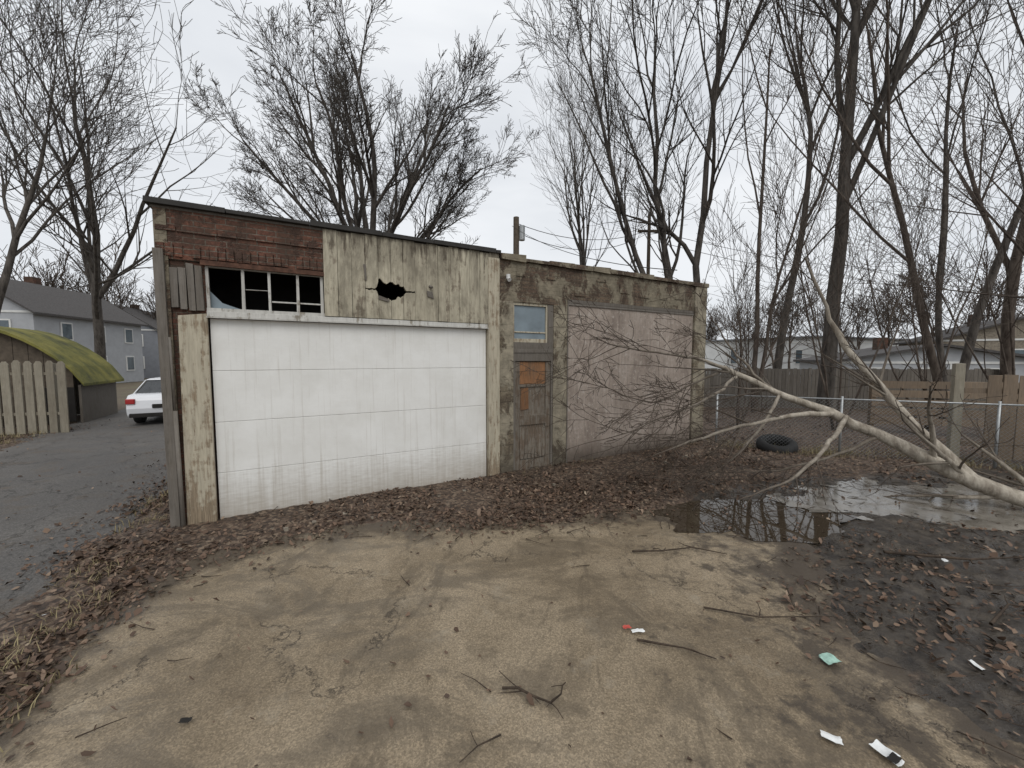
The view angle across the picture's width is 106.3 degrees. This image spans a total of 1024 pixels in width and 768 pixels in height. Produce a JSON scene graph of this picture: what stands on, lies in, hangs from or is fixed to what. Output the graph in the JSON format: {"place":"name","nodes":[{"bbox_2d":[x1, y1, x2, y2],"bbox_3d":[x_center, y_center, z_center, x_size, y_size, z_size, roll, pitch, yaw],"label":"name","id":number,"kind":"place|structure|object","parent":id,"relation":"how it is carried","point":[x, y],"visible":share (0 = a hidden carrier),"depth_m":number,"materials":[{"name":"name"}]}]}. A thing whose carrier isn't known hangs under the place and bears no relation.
{"place":"outdoors","nodes":[
{"label":"outdoors","id":0,"kind":"place"},
{"bbox_2d":[0,409,167,617],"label":"alley road","id":1,"kind":"structure","parent":0,"point":[93,453],"depth_m":5.08,"materials":[{"name":"asphalt"}]},
{"bbox_2d":[125,377,162,422],"bbox_3d":[-9.821,0.363,11.401,1.456,1.160,3.619,-2,4,-29],"label":"parked car","id":2,"kind":"object","parent":1,"relation":"on","point":[143,402],"visible":0.28,"depth_m":9.78,"materials":[{"name":"white paint"}]},
{"bbox_2d":[207,311,487,328],"bbox_3d":[-1.692,-0.738,4.557,3.048,0.062,0.136,-2,4,-29],"label":"door header trim","id":3,"kind":"structure","parent":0,"point":[268,316],"depth_m":4.33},
{"bbox_2d":[212,318,485,472],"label":"door section joints","id":4,"kind":"object","parent":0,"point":[340,414],"depth_m":4.39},
{"bbox_2d":[205,266,324,316],"bbox_3d":[-2.567,-0.974,4.053,1.055,0.478,0.053,-2,4,-29],"label":"transom frame","id":5,"kind":"object","parent":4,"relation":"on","point":[270,311],"visible":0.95,"depth_m":4.03,"materials":[{"name":"white paint"}]},
{"bbox_2d":[206,316,488,328],"bbox_3d":[-1.658,-0.708,4.494,3.054,0.018,0.008,-2,4,-29],"label":"drip flashing","id":6,"kind":"object","parent":4,"relation":"attached to","point":[339,322],"visible":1,"depth_m":4.31,"materials":[{"name":"white paint"}]},
{"bbox_2d":[210,318,485,518],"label":"garage door panels","id":7,"kind":"object","parent":4,"relation":"attached to","point":[283,382],"visible":0.86,"depth_m":4.45,"materials":[{"name":"paint"}]},
{"bbox_2d":[322,228,498,323],"bbox_3d":[-1.135,-1.268,4.765,2.166,0.964,0.046,-2,4,-29],"label":"vertical board siding","id":8,"kind":"object","parent":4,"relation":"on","point":[456,278],"visible":0.99,"depth_m":4.65,"materials":[{"name":"beige paint"}]},
{"bbox_2d":[200,260,323,276],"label":"rusty lintel","id":9,"kind":"structure","parent":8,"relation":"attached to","point":[256,267],"depth_m":3.95,"materials":[{"name":"metal"}]},
{"bbox_2d":[363,264,389,301],"bbox_3d":[-1.585,-1.176,4.496,0.290,0.410,0.015,-2,4,-29],"label":"splintered wood","id":10,"kind":"object","parent":8,"relation":"attached to","point":[380,297],"visible":1,"depth_m":4.47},
{"bbox_2d":[322,237,478,323],"bbox_3d":[-1.162,-1.258,4.823,2.170,0.930,0.078,-2,4,-29],"label":"siding backing","id":11,"kind":"object","parent":8,"relation":"attached to","point":[373,289],"visible":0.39,"depth_m":4.52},
{"bbox_2d":[427,285,433,298],"bbox_3d":[-1.022,-1.154,4.803,0.079,0.164,0.060,0,4,7],"label":"old fixture","id":12,"kind":"object","parent":8,"relation":"attached to","point":[429,294],"visible":1,"depth_m":4.79,"materials":[{"name":"grey metal"}]},
{"bbox_2d":[0,508,1023,767],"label":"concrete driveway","id":13,"kind":"structure","parent":0,"point":[296,688],"depth_m":2.12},
{"bbox_2d":[178,716,192,722],"bbox_3d":[-1.520,1.564,1.787,0.053,0.009,0.032,-1,4,-11],"label":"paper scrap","id":14,"kind":"object","parent":13,"relation":"on","point":[185,719],"visible":1,"depth_m":1.79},
{"bbox_2d":[459,731,500,762],"bbox_3d":[-0.157,1.574,1.701,0.209,0.021,0.084,-3,5,-35],"label":"fallen branch","id":15,"kind":"object","parent":13,"relation":"on","point":[499,735],"visible":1,"depth_m":1.68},
{"bbox_2d":[631,628,644,632],"bbox_3d":[0.780,1.525,2.377,0.084,0.009,0.029,0,4,-6],"label":"wrapper","id":16,"kind":"object","parent":13,"relation":"on","point":[638,630],"visible":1,"depth_m":2.37,"materials":[{"name":"paper"}]},
{"bbox_2d":[637,638,716,659],"bbox_3d":[0.949,1.531,2.234,0.404,0.034,0.159,0,4,0],"label":"fallen branch","id":17,"kind":"object","parent":13,"relation":"on","point":[653,642],"visible":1,"depth_m":2.24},
{"bbox_2d":[632,542,725,553],"bbox_3d":[1.450,1.446,3.382,0.802,0.043,0.162,0,4,0],"label":"fallen branch","id":18,"kind":"object","parent":13,"relation":"on","point":[672,549],"visible":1,"depth_m":3.34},
{"bbox_2d":[703,603,833,617],"bbox_3d":[1.699,1.504,2.546,0.802,0.044,0.130,0,4,0],"label":"fallen branch","id":19,"kind":"object","parent":13,"relation":"on","point":[759,616],"visible":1,"depth_m":2.50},
{"bbox_2d":[819,653,840,664],"bbox_3d":[1.780,1.539,2.157,0.094,0.010,0.074,-1,4,-11],"label":"paper scrap","id":20,"kind":"object","parent":13,"relation":"on","point":[828,658],"visible":1,"depth_m":2.15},
{"bbox_2d":[820,730,842,744],"bbox_3d":[1.420,1.570,1.708,0.078,0.010,0.044,2,4,29],"label":"paper scrap","id":21,"kind":"object","parent":13,"relation":"on","point":[835,739],"visible":1,"depth_m":1.71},
{"bbox_2d":[869,739,904,766],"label":"paper scrap","id":22,"kind":"object","parent":13,"relation":"on","point":[879,747],"visible":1,"depth_m":1.65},
{"bbox_2d":[886,752,901,763],"bbox_3d":[1.600,1.567,1.607,0.057,0.002,0.034,-2,4,-23],"label":"paper scrap","id":23,"kind":"object","parent":22,"relation":"on","point":[893,757],"visible":1,"depth_m":1.61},
{"bbox_2d":[0,376,1023,742],"bbox_3d":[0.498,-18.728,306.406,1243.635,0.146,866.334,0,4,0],"label":"ground","id":24,"kind":"structure","parent":0,"point":[920,670],"depth_m":3.50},
{"bbox_2d":[0,360,69,434],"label":"picket fence","id":25,"kind":"object","parent":24,"relation":"on","point":[57,396],"visible":0.92,"depth_m":8.66,"materials":[{"name":"brown wood"}]},
{"bbox_2d":[0,326,123,426],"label":"mossy shed","id":26,"kind":"structure","parent":24,"relation":"on","point":[92,378],"depth_m":10.24,"materials":[{"name":"green wood"}]},
{"bbox_2d":[45,387,76,422],"bbox_3d":[-11.731,0.543,9.911,0.650,0.900,0.028,-2,4,-29],"label":"dark doorway","id":27,"kind":"structure","parent":26,"relation":"in","point":[70,390],"depth_m":10.02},
{"bbox_2d":[0,298,143,382],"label":"walls","id":28,"kind":"structure","parent":24,"relation":"on","point":[118,349],"depth_m":24.68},
{"bbox_2d":[1,310,31,312],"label":"trim","id":29,"kind":"structure","parent":28,"relation":"attached to","point":[22,311],"depth_m":20.77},
{"bbox_2d":[0,319,134,370],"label":"window frames","id":30,"kind":"structure","parent":28,"relation":"attached to","point":[61,329],"depth_m":25.55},
{"bbox_2d":[0,320,133,369],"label":"window glass","id":31,"kind":"object","parent":30,"relation":"in","point":[67,330],"visible":0.47,"depth_m":23.11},
{"bbox_2d":[5,279,147,326],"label":"roof","id":32,"kind":"structure","parent":28,"relation":"on","point":[33,298],"depth_m":23.61,"materials":[{"name":"concrete"}]},
{"bbox_2d":[23,276,41,284],"bbox_3d":[-30.256,-5.477,24.299,0.500,2.500,0.500,-1,4,-12],"label":"chimney","id":33,"kind":"object","parent":32,"relation":"on","point":[35,280],"visible":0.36,"depth_m":24.03,"materials":[{"name":"brick"}]},
{"bbox_2d":[0,0,222,312],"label":"bare tree","id":34,"kind":"object","parent":24,"relation":"on","point":[30,197],"visible":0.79,"depth_m":13.57,"materials":[{"name":"grey plant"}]},
{"bbox_2d":[0,0,249,360],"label":"bare tree","id":35,"kind":"object","parent":24,"relation":"on","point":[90,252],"visible":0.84,"depth_m":14.45,"materials":[{"name":"grey plant"}]},
{"bbox_2d":[141,325,159,377],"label":"walls","id":36,"kind":"structure","parent":24,"relation":"on","point":[150,350],"depth_m":33.10,"materials":[{"name":"grey"}]},
{"bbox_2d":[113,304,156,329],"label":"roof","id":37,"kind":"structure","parent":36,"relation":"on","point":[140,315],"depth_m":33.53,"materials":[{"name":"concrete"}]},
{"bbox_2d":[141,334,144,368],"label":"window frames","id":38,"kind":"structure","parent":36,"relation":"attached to","point":[143,356],"depth_m":32.90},
{"bbox_2d":[152,207,179,435],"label":"corner pier","id":39,"kind":"structure","parent":24,"relation":"on","point":[158,215],"depth_m":3.62,"materials":[{"name":"brick"}]},
{"bbox_2d":[152,247,180,527],"bbox_3d":[-3.278,0.122,3.654,0.090,2.770,0.047,-2,4,-29],"label":"grey corner board","id":40,"kind":"object","parent":39,"relation":"attached to","point":[163,343],"visible":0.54,"depth_m":3.63,"materials":[{"name":"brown wood"}]},
{"bbox_2d":[168,337,185,526],"bbox_3d":[-3.211,0.531,3.689,0.053,1.950,0.034,-1,4,-10],"label":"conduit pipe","id":41,"kind":"object","parent":40,"relation":"attached to","point":[179,466],"visible":0.83,"depth_m":3.68,"materials":[{"name":"grey metal"}]},
{"bbox_2d":[169,259,219,522],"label":"jamb wall","id":42,"kind":"structure","parent":24,"relation":"on","point":[176,264],"depth_m":3.76,"materials":[{"name":"wood"}]},
{"bbox_2d":[169,263,204,310],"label":"jamb patch boards","id":43,"kind":"object","parent":42,"relation":"attached to","point":[182,280],"visible":1,"depth_m":3.69,"materials":[{"name":"grey wood"}]},
{"bbox_2d":[178,314,217,524],"bbox_3d":[-3.109,0.379,3.800,0.240,2.140,0.049,-2,4,-29],"label":"cream jamb board","id":44,"kind":"object","parent":42,"relation":"attached to","point":[198,429],"visible":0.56,"depth_m":3.78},
{"bbox_2d":[210,291,237,308],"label":"broken panes","id":45,"kind":"object","parent":42,"relation":"attached to","point":[216,302],"visible":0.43,"depth_m":3.88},
{"bbox_2d":[183,0,544,244],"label":"bare tree","id":46,"kind":"object","parent":24,"relation":"on","point":[413,176],"visible":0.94,"depth_m":14.03,"materials":[{"name":"grey plant"}]},
{"bbox_2d":[209,268,522,361],"bbox_3d":[-0.231,-0.175,6.394,7.700,2.900,0.050,-2,4,-29],"label":"partition","id":47,"kind":"object","parent":24,"relation":"on","point":[225,286],"depth_m":4.79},
{"bbox_2d":[176,448,710,550],"bbox_3d":[0.299,1.319,5.300,7.636,0.066,0.648,-2,4,-29],"label":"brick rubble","id":48,"kind":"object","parent":24,"relation":"on","point":[314,522],"visible":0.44,"depth_m":4.12,"materials":[{"name":"brick"}]},
{"bbox_2d":[486,257,499,475],"bbox_3d":[-0.273,-0.161,5.355,0.170,3.110,0.130,-2,4,-29],"label":"cream post","id":49,"kind":"object","parent":24,"relation":"on","point":[493,399],"visible":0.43,"depth_m":5.30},
{"bbox_2d":[0,236,1023,368],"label":"distant trees","id":50,"kind":"object","parent":24,"relation":"on","point":[62,285],"visible":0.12,"depth_m":33.53,"materials":[{"name":"brown plant"}]},
{"bbox_2d":[0,452,1023,759],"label":"scattered twigs","id":51,"kind":"object","parent":24,"relation":"on","point":[654,548],"visible":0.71,"depth_m":3.50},
{"bbox_2d":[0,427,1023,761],"bbox_3d":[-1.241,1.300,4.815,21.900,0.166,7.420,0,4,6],"label":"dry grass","id":52,"kind":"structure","parent":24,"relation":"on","point":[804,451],"depth_m":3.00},
{"bbox_2d":[0,411,1023,767],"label":"fallen leaves","id":53,"kind":"object","parent":24,"relation":"on","point":[48,659],"depth_m":3.17,"materials":[{"name":"plant"}]},
{"bbox_2d":[513,216,524,253],"bbox_3d":[0.240,-2.477,13.866,0.440,6.900,0.260,0,4,0],"label":"utility pole","id":54,"kind":"object","parent":24,"relation":"on","point":[518,235],"visible":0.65,"depth_m":13.60,"materials":[{"name":"brown wood"}]},
{"bbox_2d":[516,20,650,266],"bbox_3d":[3.740,-10.714,21.936,6.918,22.109,11.824,0,4,0],"label":"bare tree","id":55,"kind":"object","parent":24,"relation":"on","point":[580,244],"visible":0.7,"depth_m":21.25,"materials":[{"name":"grey plant"}]},
{"bbox_2d":[500,286,706,472],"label":"block wall","id":56,"kind":"structure","parent":24,"relation":"on","point":[506,391],"depth_m":5.85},
{"bbox_2d":[513,302,546,342],"bbox_3d":[0.258,-0.889,5.609,0.593,0.572,0.051,-2,4,-29],"label":"window frame","id":57,"kind":"object","parent":56,"relation":"in","point":[531,340],"visible":0.82,"depth_m":5.61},
{"bbox_2d":[514,305,544,338],"bbox_3d":[0.257,-0.897,5.610,0.540,0.475,0.006,-2,4,-29],"label":"window pane","id":58,"kind":"object","parent":57,"relation":"attached to","point":[529,318],"visible":1,"depth_m":5.61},
{"bbox_2d":[515,361,549,469],"bbox_3d":[0.295,0.492,5.738,0.612,1.658,0.061,-2,4,-29],"label":"rotten door leaf","id":59,"kind":"object","parent":56,"relation":"in","point":[536,413],"visible":0.63,"depth_m":5.73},
{"bbox_2d":[520,426,544,458],"bbox_3d":[0.304,0.870,5.731,0.448,0.462,0.015,-2,4,-29],"label":"delaminated veneer","id":60,"kind":"object","parent":59,"relation":"attached to","point":[532,440],"visible":0.98,"depth_m":5.73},
{"bbox_2d":[520,362,544,409],"bbox_3d":[0.302,0.024,5.691,0.443,0.709,0.015,-2,4,-29],"label":"exposed door panel","id":61,"kind":"structure","parent":59,"relation":"attached to","point":[528,376],"depth_m":5.65,"materials":[{"name":"orange wood"}]},
{"bbox_2d":[513,361,552,470],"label":"door jambs","id":62,"kind":"structure","parent":56,"relation":"attached to","point":[551,409],"depth_m":5.80,"materials":[{"name":"brown wood"}]},
{"bbox_2d":[513,305,552,360],"bbox_3d":[0.292,-0.757,5.659,0.694,0.843,0.112,-2,4,-29],"label":"rotten transom board","id":63,"kind":"object","parent":56,"relation":"attached to","point":[529,356],"visible":0.73,"depth_m":5.69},
{"bbox_2d":[499,259,694,310],"bbox_3d":[1.597,-1.504,6.331,4.130,0.560,0.140,-2,4,-29],"label":"brick band","id":64,"kind":"object","parent":56,"relation":"attached to","point":[534,285],"visible":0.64,"depth_m":5.93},
{"bbox_2d":[506,274,511,281],"bbox_3d":[-0.049,-1.464,5.307,0.057,0.104,0.099,-2,4,-29],"label":"wall lamp socket","id":65,"kind":"object","parent":64,"relation":"attached to","point":[508,278],"depth_m":5.29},
{"bbox_2d":[516,271,694,299],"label":"loose bricks and patches","id":66,"kind":"object","parent":64,"relation":"attached to","point":[582,290],"visible":0.93,"depth_m":6.00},
{"bbox_2d":[499,253,708,287],"bbox_3d":[1.766,-1.832,6.405,4.499,0.105,0.243,-2,4,-29],"label":"concrete coping","id":67,"kind":"object","parent":56,"relation":"on","point":[520,258],"visible":0.66,"depth_m":6.02,"materials":[{"name":"concrete"}]},
{"bbox_2d":[567,305,692,462],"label":"plywood panels","id":68,"kind":"object","parent":56,"relation":"attached to","point":[583,431],"visible":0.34,"depth_m":6.50,"materials":[{"name":"wood"}]},
{"bbox_2d":[566,303,693,462],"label":"panel trim","id":69,"kind":"structure","parent":56,"relation":"attached to","point":[583,305],"depth_m":6.01,"materials":[{"name":"concrete"}]},
{"bbox_2d":[567,299,693,313],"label":"steel lintel","id":70,"kind":"structure","parent":56,"relation":"attached to","point":[630,306],"depth_m":6.46,"materials":[{"name":"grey metal"}]},
{"bbox_2d":[637,214,657,273],"bbox_3d":[6.100,-3.408,17.312,1.000,8.300,0.200,0,4,0],"label":"utility pole","id":71,"kind":"object","parent":24,"relation":"on","point":[648,248],"visible":0.19,"depth_m":17.08,"materials":[{"name":"brown wood"}]},
{"bbox_2d":[512,224,1005,282],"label":"power lines","id":72,"kind":"object","parent":71,"relation":"attached to","point":[672,245],"visible":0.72,"depth_m":15.52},
{"bbox_2d":[503,0,813,282],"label":"bare tree","id":73,"kind":"object","parent":24,"relation":"on","point":[662,226],"visible":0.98,"depth_m":12.49,"materials":[{"name":"grey plant"}]},
{"bbox_2d":[653,496,856,543],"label":"puddle","id":74,"kind":"object","parent":24,"relation":"on","point":[809,528],"visible":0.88,"depth_m":4.05,"materials":[{"name":"grey liquid"}]},
{"bbox_2d":[510,166,1023,523],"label":"fallen tree","id":75,"kind":"object","parent":24,"relation":"on","point":[950,464],"visible":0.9,"depth_m":4.83,"materials":[{"name":"wood"}]},
{"bbox_2d":[756,434,798,453],"bbox_3d":[4.850,1.125,7.040,0.650,0.207,0.650,-6,18,0],"label":"old tyre","id":76,"kind":"object","parent":24,"relation":"on","point":[790,446],"visible":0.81,"depth_m":6.97,"materials":[{"name":"rubber"}]},
{"bbox_2d":[692,152,870,424],"bbox_3d":[5.691,-1.823,8.728,3.727,6.091,3.903,3,5,41],"label":"sapling","id":77,"kind":"object","parent":24,"relation":"on","point":[746,334],"visible":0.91,"depth_m":8.76,"materials":[{"name":"brown plant"}]},
{"bbox_2d":[709,0,878,368],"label":"bare tree","id":78,"kind":"object","parent":24,"relation":"on","point":[783,333],"visible":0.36,"depth_m":14.59,"materials":[{"name":"grey plant"}]},
{"bbox_2d":[712,0,947,418],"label":"bare tree","id":79,"kind":"object","parent":24,"relation":"on","point":[933,360],"visible":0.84,"depth_m":10.24,"materials":[{"name":"brown plant"}]},
{"bbox_2d":[693,68,1015,430],"bbox_3d":[7.757,-2.723,8.920,7.509,7.867,3.969,-2,4,-27],"label":"sapling","id":80,"kind":"object","parent":24,"relation":"on","point":[825,385],"visible":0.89,"depth_m":8.52,"materials":[{"name":"brown plant"}]},
{"bbox_2d":[703,368,1015,409],"bbox_3d":[11.467,0.186,13.214,10.171,1.473,0.152,0,4,6],"label":"wooden fence","id":81,"kind":"object","parent":24,"relation":"on","point":[793,385],"visible":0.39,"depth_m":13.25,"materials":[{"name":"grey wood"}]},
{"bbox_2d":[708,0,1023,412],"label":"bare tree","id":82,"kind":"object","parent":24,"relation":"on","point":[774,298],"visible":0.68,"depth_m":11.43,"materials":[{"name":"brown plant"}]},
{"bbox_2d":[715,394,1023,468],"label":"chain link fence","id":83,"kind":"object","parent":24,"relation":"on","point":[998,413],"visible":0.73,"depth_m":6.39,"materials":[{"name":"metal"}]},
{"bbox_2d":[751,0,1023,327],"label":"bare tree","id":84,"kind":"object","parent":24,"relation":"on","point":[1015,243],"visible":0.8,"depth_m":8.24,"materials":[{"name":"brown plant"}]},
{"bbox_2d":[760,0,1023,407],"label":"bare tree","id":85,"kind":"object","parent":24,"relation":"on","point":[900,64],"visible":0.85,"depth_m":10.37,"materials":[{"name":"grey plant"}]},
{"bbox_2d":[766,477,1023,533],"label":"puddle","id":86,"kind":"object","parent":24,"relation":"on","point":[881,505],"visible":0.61,"depth_m":4.45,"materials":[{"name":"liquid"}]},
{"bbox_2d":[786,27,1023,410],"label":"sapling","id":87,"kind":"object","parent":24,"relation":"on","point":[993,315],"visible":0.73,"depth_m":8.78,"materials":[{"name":"brown plant"}]},
{"bbox_2d":[807,76,1023,431],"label":"sapling","id":88,"kind":"object","parent":24,"relation":"on","point":[914,347],"visible":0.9,"depth_m":8.23,"materials":[{"name":"brown plant"}]},
{"bbox_2d":[842,0,1023,409],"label":"bare tree","id":89,"kind":"object","parent":24,"relation":"on","point":[972,334],"visible":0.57,"depth_m":11.02,"materials":[{"name":"grey plant"}]},
{"bbox_2d":[867,375,1018,427],"bbox_3d":[10.245,0.556,8.051,4.615,1.427,0.114,1,4,14],"label":"board fence","id":90,"kind":"object","parent":24,"relation":"on","point":[913,385],"visible":0.41,"depth_m":8.32,"materials":[{"name":"beige wood"}]},
{"bbox_2d":[883,550,1023,563],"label":"fallen branch","id":91,"kind":"object","parent":24,"relation":"on","point":[922,555],"visible":1,"depth_m":3.17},
{"bbox_2d":[900,0,1023,381],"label":"bare tree","id":92,"kind":"object","parent":24,"relation":"on","point":[1012,263],"visible":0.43,"depth_m":12.45,"materials":[{"name":"brown plant"}]},
{"bbox_2d":[969,660,984,669],"bbox_3d":[2.550,1.542,2.107,0.026,0.010,0.070,0,4,6],"label":"paper scrap","id":93,"kind":"object","parent":24,"relation":"on","point":[975,664],"visible":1,"depth_m":2.11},
{"bbox_2d":[946,363,1023,460],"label":"wooden fence","id":94,"kind":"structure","parent":24,"relation":"on","point":[994,389],"depth_m":6.01,"materials":[{"name":"brown wood"}]},
{"bbox_2d":[989,595,1023,625],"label":"fallen branch","id":95,"kind":"object","parent":24,"relation":"on","point":[992,622],"visible":1,"depth_m":2.49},
{"bbox_3d":[-1.270,-0.351,8.274,8.050,3.200,5.840,-2,4,-29],"label":"side and back walls","id":96,"kind":"object","parent":24,"relation":"on","visible":0},
{"bbox_2d":[166,209,323,271],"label":"brick fascia","id":97,"kind":"structure","parent":96,"relation":"attached to","point":[175,218],"depth_m":3.88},
{"bbox_2d":[149,203,321,230],"bbox_3d":[-2.748,-1.678,3.941,1.432,0.026,0.151,-2,4,-29],"label":"coping nailer","id":98,"kind":"object","parent":97,"relation":"on","point":[225,215],"visible":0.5,"depth_m":3.83,"materials":[{"name":"brown wood"}]},
{"bbox_2d":[142,195,500,253],"bbox_3d":[-1.802,-1.752,4.455,3.651,0.061,0.253,-2,4,-29],"label":"tar coping strip","id":99,"kind":"object","parent":98,"relation":"on","point":[147,200],"visible":0.49,"depth_m":4.15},
{"bbox_2d":[154,223,322,270],"bbox_3d":[-2.693,-1.367,3.898,1.409,0.287,0.026,-2,4,-29],"label":"soldier course","id":100,"kind":"object","parent":97,"relation":"attached to","point":[169,249],"visible":1,"depth_m":3.86,"materials":[{"name":"brick"}]},
{"bbox_2d":[0,0,1023,339],"label":"sky","id":101,"kind":"structure","parent":0,"point":[415,37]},
{"bbox_2d":[705,337,903,374],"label":"walls","id":102,"kind":"structure","parent":0,"point":[711,353],"depth_m":39.51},
{"bbox_2d":[729,349,802,363],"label":"window frames","id":103,"kind":"structure","parent":102,"relation":"attached to","point":[794,362],"depth_m":39.36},
{"bbox_2d":[731,350,801,362],"bbox_3d":[33.014,-3.036,43.034,20.460,1.360,7.860,0,4,3],"label":"window glass","id":104,"kind":"object","parent":103,"relation":"in","point":[797,354],"visible":0.21,"depth_m":39.32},
{"bbox_2d":[706,342,896,342],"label":"trim","id":105,"kind":"structure","parent":102,"relation":"attached to","point":[792,342],"depth_m":39.24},
{"bbox_2d":[706,335,903,341],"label":"roof","id":106,"kind":"structure","parent":102,"relation":"on","point":[804,336],"depth_m":38.92,"materials":[{"name":"grey"}]},
{"bbox_2d":[793,338,1023,389],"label":"garage","id":107,"kind":"structure","parent":0,"point":[866,355],"depth_m":19.51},
{"bbox_2d":[871,367,999,368],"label":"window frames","id":108,"kind":"structure","parent":107,"relation":"in","point":[871,367],"depth_m":19.30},
{"bbox_2d":[899,319,1023,350],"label":"walls","id":109,"kind":"structure","parent":0,"point":[990,332],"depth_m":25.66,"materials":[{"name":"concrete"}]},
{"bbox_2d":[893,316,1023,344],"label":"roof","id":110,"kind":"structure","parent":109,"relation":"on","point":[964,330],"depth_m":27.81,"materials":[{"name":"concrete"}]},
{"bbox_2d":[967,314,972,326],"bbox_3d":[34.766,-4.232,28.938,0.500,2.000,0.500,2,4,30],"label":"chimney","id":111,"kind":"object","parent":110,"relation":"on","point":[968,320],"visible":0.14,"depth_m":29.00,"materials":[{"name":"brick"}]},
{"bbox_2d":[943,338,1023,340],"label":"trim","id":112,"kind":"structure","parent":109,"relation":"attached to","point":[984,339],"depth_m":25.76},
{"bbox_2d":[1015,350,1023,353],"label":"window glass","id":113,"kind":"object","parent":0,"point":[1020,351],"visible":0.04,"depth_m":25.04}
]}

